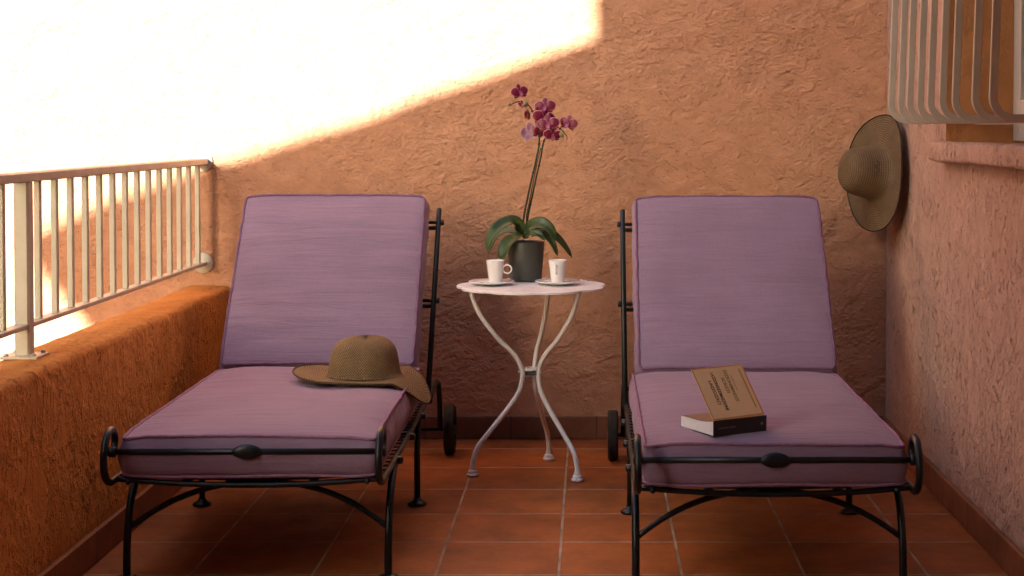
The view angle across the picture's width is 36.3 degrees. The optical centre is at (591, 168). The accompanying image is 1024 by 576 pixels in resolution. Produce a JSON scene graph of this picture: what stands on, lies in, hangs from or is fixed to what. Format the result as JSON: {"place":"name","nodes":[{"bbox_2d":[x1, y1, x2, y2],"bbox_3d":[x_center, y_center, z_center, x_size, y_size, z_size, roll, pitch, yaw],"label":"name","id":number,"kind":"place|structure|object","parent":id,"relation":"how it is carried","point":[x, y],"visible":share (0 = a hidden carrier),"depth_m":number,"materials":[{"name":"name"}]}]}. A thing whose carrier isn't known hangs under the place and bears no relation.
{"place":"outdoors","nodes":[
{"label":"outdoors","id":0,"kind":"place"},
{"bbox_2d":[0,285,230,575],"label":"parapet wall","id":1,"kind":"structure","parent":0,"point":[68,401],"depth_m":3.93,"materials":[{"name":"orange paint"}]},
{"bbox_2d":[0,151,212,359],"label":"railing","id":2,"kind":"object","parent":1,"relation":"on","point":[28,273],"visible":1,"depth_m":4.22,"materials":[{"name":"white metal"}]},
{"bbox_2d":[0,0,887,438],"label":"wall","id":3,"kind":"structure","parent":0,"point":[650,96],"depth_m":5.50,"materials":[{"name":"paint"}]},
{"bbox_2d":[82,439,1008,575],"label":"floor","id":4,"kind":"structure","parent":0,"point":[518,507],"depth_m":4.26,"materials":[{"name":"tile"}]},
{"bbox_2d":[100,194,456,575],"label":"sun lounger","id":5,"kind":"object","parent":4,"relation":"on","point":[316,278],"visible":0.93,"depth_m":4.75,"materials":[{"name":"purple fabric"}]},
{"bbox_2d":[292,335,430,403],"bbox_3d":[-0.656,0.571,4.457,0.393,0.192,0.358,0,2,3],"label":"straw hat","id":6,"kind":"object","parent":5,"relation":"on","point":[370,360],"visible":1,"depth_m":4.39,"materials":[{"name":"beige wicker"}]},
{"bbox_2d":[457,278,604,481],"bbox_3d":[-0.192,0.669,4.975,0.473,0.600,0.474,0,2,0],"label":"bistro table","id":7,"kind":"object","parent":4,"relation":"on","point":[534,371],"visible":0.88,"depth_m":4.93,"materials":[{"name":"white paint"}]},
{"bbox_2d":[469,278,514,285],"bbox_3d":[-0.317,0.362,4.966,0.147,0.013,0.147,0,2,0],"label":"saucer","id":8,"kind":"object","parent":7,"relation":"on","point":[484,281],"visible":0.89,"depth_m":4.97,"materials":[{"name":"white ceramic"}]},
{"bbox_2d":[486,259,511,282],"bbox_3d":[-0.298,0.328,4.960,0.076,0.075,0.058,1,2,39],"label":"espresso cup","id":9,"kind":"object","parent":8,"relation":"on","point":[495,268],"visible":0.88,"depth_m":4.95,"materials":[{"name":"white ceramic"}]},
{"bbox_2d":[485,84,577,281],"bbox_3d":[-0.193,0.044,5.083,0.301,0.643,0.146,0,2,0],"label":"potted orchid","id":10,"kind":"object","parent":7,"relation":"on","point":[525,259],"visible":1,"depth_m":5.07,"materials":[{"name":"green plant"}]},
{"bbox_2d":[535,278,580,284],"bbox_3d":[-0.107,0.362,4.976,0.147,0.013,0.147,0,2,0],"label":"saucer","id":11,"kind":"object","parent":7,"relation":"on","point":[546,281],"visible":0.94,"depth_m":4.95,"materials":[{"name":"white ceramic"}]},
{"bbox_2d":[548,259,566,281],"bbox_3d":[-0.103,0.328,4.967,0.058,0.075,0.076,-1,2,-24],"label":"espresso cup","id":12,"kind":"object","parent":11,"relation":"on","point":[557,267],"visible":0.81,"depth_m":4.96,"materials":[{"name":"white ceramic"}]},
{"bbox_2d":[607,195,923,575],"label":"sun lounger","id":13,"kind":"object","parent":4,"relation":"on","point":[720,280],"visible":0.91,"depth_m":4.67,"materials":[{"name":"purple fabric"}]},
{"bbox_2d":[680,364,766,436],"bbox_3d":[0.313,0.548,3.725,0.157,0.147,0.145,-1,2,-30],"label":"paperback book","id":14,"kind":"object","parent":13,"relation":"on","point":[731,399],"visible":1,"depth_m":3.69,"materials":[{"name":"beige paper"}]},
{"bbox_2d":[881,0,1023,575],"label":"wall","id":15,"kind":"structure","parent":0,"point":[955,315],"depth_m":4.45,"materials":[{"name":"paint"}]},
{"bbox_2d":[838,114,902,231],"bbox_3d":[0.909,0.008,5.240,0.137,0.399,0.399,6,0,-18],"label":"straw hat","id":16,"kind":"object","parent":15,"relation":"hanging from","point":[870,167],"visible":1,"depth_m":5.19,"materials":[{"name":"beige wicker"}]},
{"bbox_2d":[888,0,1023,124],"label":"window grille","id":17,"kind":"object","parent":15,"relation":"attached to","point":[983,116],"depth_m":3.97,"materials":[{"name":"white metal"}]},
{"bbox_2d":[1013,0,1023,140],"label":"window","id":18,"kind":"structure","parent":15,"relation":"in","point":[1018,94],"depth_m":4.41,"materials":[{"name":"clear glass"}]}
]}

